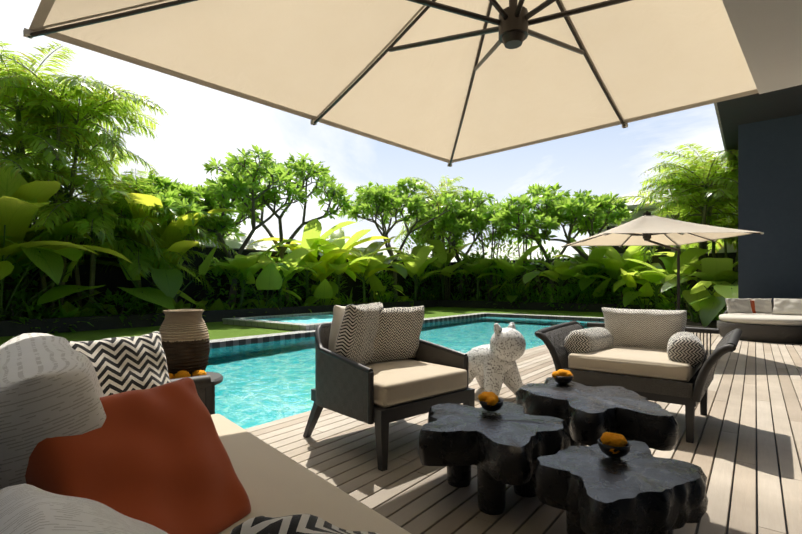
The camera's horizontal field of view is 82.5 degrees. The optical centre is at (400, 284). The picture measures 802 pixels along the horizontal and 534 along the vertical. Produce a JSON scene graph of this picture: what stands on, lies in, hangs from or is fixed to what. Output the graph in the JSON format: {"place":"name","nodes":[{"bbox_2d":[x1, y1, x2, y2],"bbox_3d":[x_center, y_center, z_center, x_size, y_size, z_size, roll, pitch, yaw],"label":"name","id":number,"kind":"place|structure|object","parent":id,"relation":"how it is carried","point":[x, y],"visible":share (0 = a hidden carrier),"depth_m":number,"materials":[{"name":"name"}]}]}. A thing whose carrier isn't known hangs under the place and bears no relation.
{"place":"outdoors","nodes":[
{"label":"outdoors","id":0,"kind":"place"},
{"bbox_2d":[0,307,603,345],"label":"lawn ground","id":1,"kind":"structure","parent":0,"point":[218,330],"depth_m":12.81,"materials":[{"name":"green plant"}]},
{"bbox_2d":[223,314,332,330],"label":"spa basin walls","id":2,"kind":"structure","parent":1,"relation":"on","point":[309,319],"depth_m":14.21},
{"bbox_2d":[222,312,332,327],"bbox_3d":[-2.668,1.098,15.111,4.010,0.060,4.640,0,0,38],"label":"pool edge","id":3,"kind":"object","parent":2,"relation":"on","point":[249,320],"visible":0.69,"depth_m":13.95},
{"bbox_2d":[0,0,727,252],"label":"sky","id":4,"kind":"structure","parent":0,"point":[202,122],"materials":[{"name":"white"}]},
{"bbox_2d":[205,316,604,428],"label":"pool water","id":5,"kind":"structure","parent":0,"point":[264,382],"depth_m":7.53,"materials":[{"name":"teal liquid"}]},
{"bbox_2d":[686,318,717,327],"bbox_3d":[-1.785,1.252,9.368,18.400,0.012,36.600,0,0,38],"label":"planting bed","id":6,"kind":"object","parent":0,"point":[713,323],"depth_m":14.38,"materials":[{"name":"soil"}]},
{"bbox_2d":[0,264,33,319],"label":"hedge shrub","id":7,"kind":"object","parent":6,"relation":"on","point":[11,291],"visible":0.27,"depth_m":11.77,"materials":[{"name":"green plant"}]},
{"bbox_2d":[0,285,53,328],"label":"shrub","id":8,"kind":"object","parent":6,"relation":"on","point":[26,296],"visible":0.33,"depth_m":11.62,"materials":[{"name":"green plant"}]},
{"bbox_2d":[7,299,59,332],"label":"spider lily","id":9,"kind":"object","parent":6,"relation":"on","point":[30,315],"visible":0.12,"depth_m":11.66,"materials":[{"name":"green plant"}]},
{"bbox_2d":[0,239,71,319],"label":"hedge shrub","id":10,"kind":"object","parent":6,"relation":"on","point":[35,283],"visible":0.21,"depth_m":12.04,"materials":[{"name":"green plant"}]},
{"bbox_2d":[0,106,85,240],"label":"tree","id":11,"kind":"object","parent":6,"relation":"on","point":[4,159],"visible":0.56,"depth_m":11.07,"materials":[{"name":"green plant"}]},
{"bbox_2d":[0,164,91,319],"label":"elephant ear plant","id":12,"kind":"object","parent":6,"relation":"on","point":[51,264],"visible":0.58,"depth_m":11.13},
{"bbox_2d":[0,226,97,279],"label":"heliconia plant","id":13,"kind":"object","parent":6,"relation":"on","point":[6,268],"visible":0.46,"depth_m":10.83,"materials":[{"name":"green plant"}]},
{"bbox_2d":[4,217,97,318],"bbox_3d":[-10.012,-0.469,11.780,4.264,3.431,4.029,0,0,38],"label":"banana plant","id":14,"kind":"object","parent":6,"relation":"on","point":[74,254],"visible":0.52,"depth_m":11.81,"materials":[{"name":"green plant"}]},
{"bbox_2d":[0,116,124,316],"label":"tree","id":15,"kind":"object","parent":6,"relation":"on","point":[12,142],"visible":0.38,"depth_m":11.95,"materials":[{"name":"green plant"}]},
{"bbox_2d":[0,181,132,282],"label":"heliconia plant","id":16,"kind":"object","parent":6,"relation":"on","point":[16,215],"visible":0.5,"depth_m":10.60,"materials":[{"name":"green plant"}]},
{"bbox_2d":[35,300,104,333],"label":"spider lily","id":17,"kind":"object","parent":6,"relation":"on","point":[63,313],"visible":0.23,"depth_m":12.09,"materials":[{"name":"green plant"}]},
{"bbox_2d":[56,301,97,317],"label":"taro plant","id":18,"kind":"object","parent":6,"relation":"on","point":[68,307],"visible":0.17,"depth_m":12.40,"materials":[{"name":"green plant"}]},
{"bbox_2d":[0,39,168,317],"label":"tree","id":19,"kind":"object","parent":6,"relation":"on","point":[41,97],"visible":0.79,"depth_m":12.17,"materials":[{"name":"green plant"}]},
{"bbox_2d":[11,152,175,315],"bbox_3d":[-9.318,-1.356,13.481,5.053,5.192,5.218,0,0,16],"label":"tree","id":20,"kind":"object","parent":6,"relation":"on","point":[50,215],"visible":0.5,"depth_m":12.63,"materials":[{"name":"green plant"}]},
{"bbox_2d":[73,299,117,316],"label":"taro plant","id":21,"kind":"object","parent":6,"relation":"on","point":[91,311],"visible":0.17,"depth_m":13.16,"materials":[{"name":"green plant"}]},
{"bbox_2d":[37,284,196,314],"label":"broadleaf plant","id":22,"kind":"object","parent":6,"relation":"on","point":[155,296],"visible":0.65,"depth_m":12.86,"materials":[{"name":"green plant"}]},
{"bbox_2d":[88,288,147,326],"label":"shrub","id":23,"kind":"object","parent":6,"relation":"on","point":[102,300],"visible":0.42,"depth_m":13.32,"materials":[{"name":"green plant"}]},
{"bbox_2d":[37,193,233,306],"bbox_3d":[-7.945,-0.665,15.088,4.485,3.823,5.139,0,0,14],"label":"heliconia plant","id":24,"kind":"object","parent":6,"relation":"on","point":[171,236],"visible":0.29,"depth_m":13.95,"materials":[{"name":"green plant"}]},
{"bbox_2d":[118,296,169,324],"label":"shrub","id":25,"kind":"object","parent":6,"relation":"on","point":[145,309],"visible":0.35,"depth_m":13.74,"materials":[{"name":"green plant"}]},
{"bbox_2d":[60,168,238,312],"bbox_3d":[-8.455,-1.031,14.949,5.172,4.543,4.838,0,0,38],"label":"tree","id":26,"kind":"object","parent":6,"relation":"on","point":[201,235],"visible":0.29,"depth_m":13.67,"materials":[{"name":"green plant"}]},
{"bbox_2d":[98,228,216,312],"bbox_3d":[-7.704,-0.253,14.539,3.461,3.012,2.747,0,0,-22],"label":"elephant ear plant","id":27,"kind":"object","parent":6,"relation":"on","point":[168,282],"visible":0.52,"depth_m":13.72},
{"bbox_2d":[95,170,235,303],"bbox_3d":[-7.843,-1.241,15.388,4.329,5.072,4.505,0,0,38],"label":"frangipani tree","id":28,"kind":"object","parent":6,"relation":"on","point":[171,195],"visible":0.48,"depth_m":14.88,"materials":[{"name":"green plant"}]},
{"bbox_2d":[155,299,185,312],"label":"taro plant","id":29,"kind":"object","parent":6,"relation":"on","point":[180,303],"visible":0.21,"depth_m":14.41,"materials":[{"name":"green plant"}]},
{"bbox_2d":[176,301,205,315],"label":"taro plant","id":30,"kind":"object","parent":6,"relation":"on","point":[186,306],"visible":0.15,"depth_m":15.42,"materials":[{"name":"green plant"}]},
{"bbox_2d":[196,298,229,310],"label":"taro plant","id":31,"kind":"object","parent":6,"relation":"on","point":[217,304],"visible":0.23,"depth_m":15.76,"materials":[{"name":"green plant"}]},
{"bbox_2d":[191,256,255,309],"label":"hedge shrub","id":32,"kind":"object","parent":6,"relation":"on","point":[219,270],"visible":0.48,"depth_m":16.60,"materials":[{"name":"green plant"}]},
{"bbox_2d":[168,145,308,308],"bbox_3d":[-6.761,-1.932,17.507,6.100,6.452,5.170,0,0,38],"label":"frangipani tree","id":33,"kind":"object","parent":6,"relation":"on","point":[226,188],"visible":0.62,"depth_m":16.90,"materials":[{"name":"green plant"}]},
{"bbox_2d":[198,239,295,308],"bbox_3d":[-5.664,-0.246,17.012,3.537,2.992,3.241,0,0,-15],"label":"banana plant","id":34,"kind":"object","parent":6,"relation":"on","point":[241,263],"visible":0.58,"depth_m":16.59,"materials":[{"name":"green plant"}]},
{"bbox_2d":[242,298,278,312],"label":"taro plant","id":35,"kind":"object","parent":6,"relation":"on","point":[256,302],"visible":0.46,"depth_m":17.35,"materials":[{"name":"green plant"}]},
{"bbox_2d":[222,261,301,307],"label":"elephant ear plant","id":36,"kind":"object","parent":6,"relation":"on","point":[269,277],"visible":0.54,"depth_m":16.70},
{"bbox_2d":[245,249,304,307],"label":"hedge shrub","id":37,"kind":"object","parent":6,"relation":"on","point":[261,297],"visible":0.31,"depth_m":18.16,"materials":[{"name":"green plant"}]},
{"bbox_2d":[202,152,353,306],"bbox_3d":[-5.749,-2.155,19.540,7.316,6.911,4.861,0,0,38],"label":"frangipani tree","id":38,"kind":"object","parent":6,"relation":"on","point":[302,168],"visible":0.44,"depth_m":19.00,"materials":[{"name":"green plant"}]},
{"bbox_2d":[240,248,325,306],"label":"banana plant","id":39,"kind":"object","parent":6,"relation":"on","point":[292,259],"visible":0.6,"depth_m":17.67,"materials":[{"name":"green plant"}]},
{"bbox_2d":[271,219,355,298],"bbox_3d":[-4.368,-0.733,20.332,4.838,3.953,3.702,0,0,-14],"label":"banana plant","id":40,"kind":"object","parent":6,"relation":"on","point":[312,229],"visible":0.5,"depth_m":19.57,"materials":[{"name":"green plant"}]},
{"bbox_2d":[291,279,337,305],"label":"elephant ear plant","id":41,"kind":"object","parent":6,"relation":"on","point":[325,288],"visible":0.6,"depth_m":18.94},
{"bbox_2d":[248,236,389,304],"bbox_3d":[-3.444,-0.438,20.087,4.631,3.372,5.114,0,0,38],"label":"heliconia plant","id":42,"kind":"object","parent":6,"relation":"on","point":[332,256],"visible":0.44,"depth_m":19.70,"materials":[{"name":"green plant"}]},
{"bbox_2d":[295,270,347,304],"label":"hedge shrub","id":43,"kind":"object","parent":6,"relation":"on","point":[334,281],"visible":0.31,"depth_m":20.74,"materials":[{"name":"green plant"}]},
{"bbox_2d":[315,297,340,305],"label":"taro plant","id":44,"kind":"object","parent":6,"relation":"on","point":[328,301],"visible":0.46,"depth_m":19.86,"materials":[{"name":"green plant"}]},
{"bbox_2d":[293,228,397,297],"bbox_3d":[-2.889,-0.808,21.135,4.011,4.107,4.549,0,0,38],"label":"banana plant","id":45,"kind":"object","parent":6,"relation":"on","point":[340,265],"visible":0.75,"depth_m":20.42,"materials":[{"name":"green plant"}]},
{"bbox_2d":[339,287,366,303],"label":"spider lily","id":46,"kind":"object","parent":6,"relation":"on","point":[349,301],"visible":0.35,"depth_m":21.42,"materials":[{"name":"green plant"}]},
{"bbox_2d":[316,236,400,302],"bbox_3d":[-2.031,-0.586,22.142,4.136,3.659,4.564,0,0,-15],"label":"heliconia plant","id":47,"kind":"object","parent":6,"relation":"on","point":[371,247],"visible":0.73,"depth_m":22.28,"materials":[{"name":"green plant"}]},
{"bbox_2d":[0,300,726,336],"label":"lawn","id":48,"kind":"structure","parent":6,"relation":"on","point":[11,328],"depth_m":15.91,"materials":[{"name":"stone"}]},
{"bbox_2d":[0,239,735,317],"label":"garden wall","id":49,"kind":"structure","parent":6,"relation":"on","point":[113,279],"depth_m":18.30,"materials":[{"name":"plant"}]},
{"bbox_2d":[357,270,398,302],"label":"hedge shrub","id":50,"kind":"object","parent":6,"relation":"on","point":[389,278],"visible":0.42,"depth_m":23.53,"materials":[{"name":"green plant"}]},
{"bbox_2d":[347,247,420,302],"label":"banana plant","id":51,"kind":"object","parent":6,"relation":"on","point":[381,257],"visible":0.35,"depth_m":22.35,"materials":[{"name":"green plant"}]},
{"bbox_2d":[368,274,403,301],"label":"elephant ear plant","id":52,"kind":"object","parent":6,"relation":"on","point":[376,284],"visible":0.6,"depth_m":22.73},
{"bbox_2d":[337,176,463,301],"bbox_3d":[-0.314,-2.260,24.663,7.370,7.109,5.823,0,0,38],"label":"frangipani tree","id":53,"kind":"object","parent":6,"relation":"on","point":[389,201],"visible":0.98,"depth_m":23.66,"materials":[{"name":"green plant"}]},
{"bbox_2d":[394,293,413,306],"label":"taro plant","id":54,"kind":"object","parent":6,"relation":"on","point":[404,298],"visible":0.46,"depth_m":24.63,"materials":[{"name":"green plant"}]},
{"bbox_2d":[394,231,448,300],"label":"tree","id":55,"kind":"object","parent":6,"relation":"on","point":[417,235],"visible":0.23,"depth_m":26.99,"materials":[{"name":"green plant"}]},
{"bbox_2d":[390,245,455,300],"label":"banana plant","id":56,"kind":"object","parent":6,"relation":"on","point":[415,269],"visible":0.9,"depth_m":24.86,"materials":[{"name":"green plant"}]},
{"bbox_2d":[404,272,441,300],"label":"hedge shrub","id":57,"kind":"object","parent":6,"relation":"on","point":[426,288],"visible":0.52,"depth_m":26.73,"materials":[{"name":"green plant"}]},
{"bbox_2d":[417,265,446,299],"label":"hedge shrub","id":58,"kind":"object","parent":6,"relation":"on","point":[433,283],"visible":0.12,"depth_m":27.69,"materials":[{"name":"green plant"}]},
{"bbox_2d":[400,176,476,294],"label":"tree","id":59,"kind":"object","parent":6,"relation":"on","point":[430,193],"visible":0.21,"depth_m":27.29,"materials":[{"name":"green plant"}]},
{"bbox_2d":[393,175,486,299],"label":"tree","id":60,"kind":"object","parent":6,"relation":"on","point":[457,192],"visible":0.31,"depth_m":27.09,"materials":[{"name":"green plant"}]},
{"bbox_2d":[426,239,489,299],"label":"banana plant","id":61,"kind":"object","parent":6,"relation":"on","point":[438,245],"visible":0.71,"depth_m":26.45,"materials":[{"name":"green plant"}]},
{"bbox_2d":[415,187,502,299],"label":"frangipani tree","id":62,"kind":"object","parent":6,"relation":"on","point":[450,221],"visible":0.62,"depth_m":25.14,"materials":[{"name":"green plant"}]},
{"bbox_2d":[450,253,493,300],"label":"hedge shrub","id":63,"kind":"object","parent":6,"relation":"on","point":[462,284],"visible":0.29,"depth_m":26.63,"materials":[{"name":"green plant"}]},
{"bbox_2d":[446,245,512,299],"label":"banana plant","id":64,"kind":"object","parent":6,"relation":"on","point":[481,264],"visible":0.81,"depth_m":25.21,"materials":[{"name":"green plant"}]},
{"bbox_2d":[466,198,513,300],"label":"pandanus tree","id":65,"kind":"object","parent":6,"relation":"on","point":[492,249],"visible":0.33,"depth_m":25.16,"materials":[{"name":"green plant"}]},
{"bbox_2d":[466,230,521,299],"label":"tree","id":66,"kind":"object","parent":6,"relation":"on","point":[488,239],"visible":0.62,"depth_m":25.33,"materials":[{"name":"green plant"}]},
{"bbox_2d":[483,255,531,300],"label":"hedge shrub","id":67,"kind":"object","parent":6,"relation":"on","point":[501,295],"visible":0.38,"depth_m":24.78,"materials":[{"name":"green plant"}]},
{"bbox_2d":[488,280,530,302],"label":"elephant ear plant","id":68,"kind":"object","parent":6,"relation":"on","point":[510,298],"visible":0.62,"depth_m":24.07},
{"bbox_2d":[477,245,546,301],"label":"banana plant","id":69,"kind":"object","parent":6,"relation":"on","point":[516,269],"visible":0.9,"depth_m":23.87,"materials":[{"name":"green plant"}]},
{"bbox_2d":[503,201,543,301],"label":"pandanus tree","id":70,"kind":"object","parent":6,"relation":"on","point":[526,241],"visible":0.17,"depth_m":24.34,"materials":[{"name":"green plant"}]},
{"bbox_2d":[505,284,541,306],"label":"shrub","id":71,"kind":"object","parent":6,"relation":"on","point":[519,294],"visible":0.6,"depth_m":23.39,"materials":[{"name":"green plant"}]},
{"bbox_2d":[518,246,575,302],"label":"hedge shrub","id":72,"kind":"object","parent":6,"relation":"on","point":[563,293],"visible":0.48,"depth_m":23.54,"materials":[{"name":"green plant"}]},
{"bbox_2d":[489,182,608,298],"bbox_3d":[7.670,-2.032,23.342,6.231,6.661,5.059,0,0,13],"label":"frangipani tree","id":73,"kind":"object","parent":6,"relation":"on","point":[541,195],"visible":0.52,"depth_m":22.49,"materials":[{"name":"green plant"}]},
{"bbox_2d":[541,285,576,310],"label":"shrub","id":74,"kind":"object","parent":6,"relation":"on","point":[566,288],"visible":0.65,"depth_m":22.29,"materials":[{"name":"green plant"}]},
{"bbox_2d":[522,256,607,302],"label":"banana plant","id":75,"kind":"object","parent":6,"relation":"on","point":[564,268],"visible":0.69,"depth_m":22.02,"materials":[{"name":"green plant"}]},
{"bbox_2d":[509,189,630,303],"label":"frangipani tree","id":76,"kind":"object","parent":6,"relation":"on","point":[587,208],"visible":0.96,"depth_m":21.87,"materials":[{"name":"green plant"}]},
{"bbox_2d":[553,235,606,302],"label":"banana plant","id":77,"kind":"object","parent":6,"relation":"on","point":[596,254],"visible":0.4,"depth_m":21.71,"materials":[{"name":"green plant"}]},
{"bbox_2d":[566,254,612,303],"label":"hedge shrub","id":78,"kind":"object","parent":6,"relation":"on","point":[584,273],"visible":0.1,"depth_m":22.00,"materials":[{"name":"green plant"}]},
{"bbox_2d":[576,277,610,303],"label":"elephant ear plant","id":79,"kind":"object","parent":6,"relation":"on","point":[584,284],"visible":0.6,"depth_m":21.04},
{"bbox_2d":[580,250,648,303],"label":"banana plant","id":80,"kind":"object","parent":6,"relation":"on","point":[613,267],"visible":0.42,"depth_m":20.67,"materials":[{"name":"green plant"}]},
{"bbox_2d":[602,285,640,308],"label":"shrub","id":81,"kind":"object","parent":6,"relation":"on","point":[617,290],"visible":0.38,"depth_m":20.61,"materials":[{"name":"green plant"}]},
{"bbox_2d":[595,259,655,303],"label":"hedge shrub","id":82,"kind":"object","parent":6,"relation":"on","point":[609,287],"visible":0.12,"depth_m":21.31,"materials":[{"name":"green plant"}]},
{"bbox_2d":[583,246,674,286],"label":"banana plant","id":83,"kind":"object","parent":6,"relation":"on","point":[613,253],"visible":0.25,"depth_m":20.52,"materials":[{"name":"green plant"}]},
{"bbox_2d":[620,268,670,309],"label":"elephant ear plant","id":84,"kind":"object","parent":6,"relation":"on","point":[645,290],"visible":0.71,"depth_m":19.27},
{"bbox_2d":[613,263,696,309],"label":"banana plant","id":85,"kind":"object","parent":6,"relation":"on","point":[651,278],"visible":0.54,"depth_m":18.99,"materials":[{"name":"green plant"}]},
{"bbox_2d":[625,247,711,309],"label":"banana plant","id":86,"kind":"object","parent":6,"relation":"on","point":[690,255],"visible":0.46,"depth_m":17.27,"materials":[{"name":"green plant"}]},
{"bbox_2d":[611,143,737,316],"bbox_3d":[10.859,-1.851,17.045,6.037,6.185,6.196,0,0,38],"label":"tree","id":87,"kind":"object","parent":6,"relation":"on","point":[709,179],"visible":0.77,"depth_m":16.56,"materials":[{"name":"green plant"}]},
{"bbox_2d":[654,284,695,317],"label":"shrub","id":88,"kind":"object","parent":6,"relation":"on","point":[670,294],"visible":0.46,"depth_m":17.61,"materials":[{"name":"green plant"}]},
{"bbox_2d":[661,274,737,322],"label":"elephant ear plant","id":89,"kind":"object","parent":6,"relation":"on","point":[670,282],"visible":0.54,"depth_m":14.80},
{"bbox_2d":[671,258,737,320],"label":"banana plant","id":90,"kind":"object","parent":6,"relation":"on","point":[715,269],"visible":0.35,"depth_m":15.42,"materials":[{"name":"green plant"}]},
{"bbox_2d":[671,183,737,306],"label":"tree","id":91,"kind":"object","parent":6,"relation":"on","point":[714,217],"visible":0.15,"depth_m":17.93,"materials":[{"name":"green plant"}]},
{"bbox_2d":[689,281,737,327],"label":"elephant ear plant","id":92,"kind":"object","parent":6,"relation":"on","point":[711,306],"visible":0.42,"depth_m":13.78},
{"bbox_2d":[722,0,801,93],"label":"ceiling","id":93,"kind":"structure","parent":0,"point":[768,33],"depth_m":2.25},
{"label":"ground","id":94,"kind":"structure","parent":0,"visible":0},
{"bbox_2d":[32,189,736,261],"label":"neighbour houses","id":95,"kind":"structure","parent":94,"relation":"on","point":[236,243],"depth_m":24.29,"materials":[{"name":"white paint"}]},
{"bbox_2d":[672,341,801,533],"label":"deck subframe","id":96,"kind":"object","parent":94,"relation":"on","point":[756,449],"depth_m":3.44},
{"bbox_2d":[245,332,801,533],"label":"deck boards","id":97,"kind":"object","parent":96,"relation":"on","point":[408,491],"visible":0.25,"depth_m":3.28,"materials":[{"name":"brown wood"}]},
{"bbox_2d":[0,331,410,533],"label":"sofa","id":98,"kind":"object","parent":97,"relation":"on","point":[120,435],"visible":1,"depth_m":1.23,"materials":[{"name":"fabric"}]},
{"bbox_2d":[159,309,222,384],"bbox_3d":[-1.537,0.709,3.269,0.500,1.058,0.500,0,0,38],"label":"ceramic vase","id":99,"kind":"object","parent":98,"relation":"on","point":[185,340],"visible":0.46,"depth_m":3.16,"materials":[{"name":"ceramic"}]},
{"bbox_2d":[303,302,474,471],"bbox_3d":[-0.095,0.691,3.718,1.044,1.094,0.975,0,0,-42],"label":"armchair","id":100,"kind":"object","parent":97,"relation":"on","point":[379,365],"visible":1,"depth_m":3.48,"materials":[{"name":"fabric"}]},
{"bbox_2d":[23,0,757,166],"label":"patio umbrella","id":101,"kind":"object","parent":97,"relation":"on","point":[449,82],"visible":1,"depth_m":3.00,"materials":[{"name":"fabric"}]},
{"bbox_2d":[417,391,569,514],"bbox_3d":[0.522,0.956,2.747,0.907,0.564,0.916,0,0,38],"label":"coffee table","id":102,"kind":"object","parent":97,"relation":"on","point":[499,443],"visible":0.98,"depth_m":2.49,"materials":[{"name":"black wood"}]},
{"bbox_2d":[466,322,525,395],"bbox_3d":[1.006,0.822,5.076,0.568,0.833,0.856,0,0,-34],"label":"dog sculpture","id":103,"kind":"object","parent":97,"relation":"on","point":[492,366],"visible":0.75,"depth_m":4.83,"materials":[{"name":"stone"}]},
{"bbox_2d":[515,369,678,450],"bbox_3d":[1.323,0.942,3.174,1.093,0.592,0.967,0,0,38],"label":"coffee table","id":104,"kind":"object","parent":97,"relation":"on","point":[590,415],"visible":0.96,"depth_m":2.87,"materials":[{"name":"black wood"}]},
{"bbox_2d":[533,432,707,533],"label":"coffee table","id":105,"kind":"object","parent":97,"relation":"on","point":[612,483],"visible":1,"depth_m":2.00,"materials":[{"name":"black wood"}]},
{"bbox_2d":[535,307,742,442],"bbox_3d":[2.215,0.736,4.293,1.570,1.006,1.158,0,0,38],"label":"loveseat","id":106,"kind":"object","parent":97,"relation":"on","point":[657,355],"visible":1,"depth_m":4.08,"materials":[{"name":"fabric"}]},
{"bbox_2d":[561,211,763,309],"bbox_3d":[4.737,-0.092,8.807,2.535,2.660,2.535,0,0,4],"label":"parasol","id":107,"kind":"object","parent":97,"relation":"on","point":[647,228],"visible":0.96,"depth_m":8.75,"materials":[{"name":"fabric"}]},
{"bbox_2d":[717,298,801,343],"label":"outdoor sofa","id":108,"kind":"object","parent":97,"relation":"on","point":[778,320],"visible":1,"depth_m":10.29,"materials":[{"name":"fabric"}]},
{"bbox_2d":[738,114,801,301],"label":"villa wing","id":109,"kind":"structure","parent":94,"relation":"on","point":[770,191],"depth_m":12.07,"materials":[{"name":"paint"}]},
{"bbox_2d":[714,85,801,164],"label":"roof","id":110,"kind":"structure","parent":109,"relation":"on","point":[732,114],"depth_m":11.38,"materials":[{"name":"paint"}]},
{"bbox_3d":[-0.457,1.963,9.604,5.610,1.450,20.600,0,0,38],"label":"pool basin","id":111,"kind":"object","parent":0,"visible":0},
{"bbox_2d":[210,312,604,347],"bbox_3d":[-0.623,1.308,9.733,6.030,0.200,21.440,0,0,38],"label":"pool coping","id":112,"kind":"object","parent":111,"relation":"on","point":[224,342],"visible":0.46,"depth_m":11.85,"materials":[{"name":"stone"}]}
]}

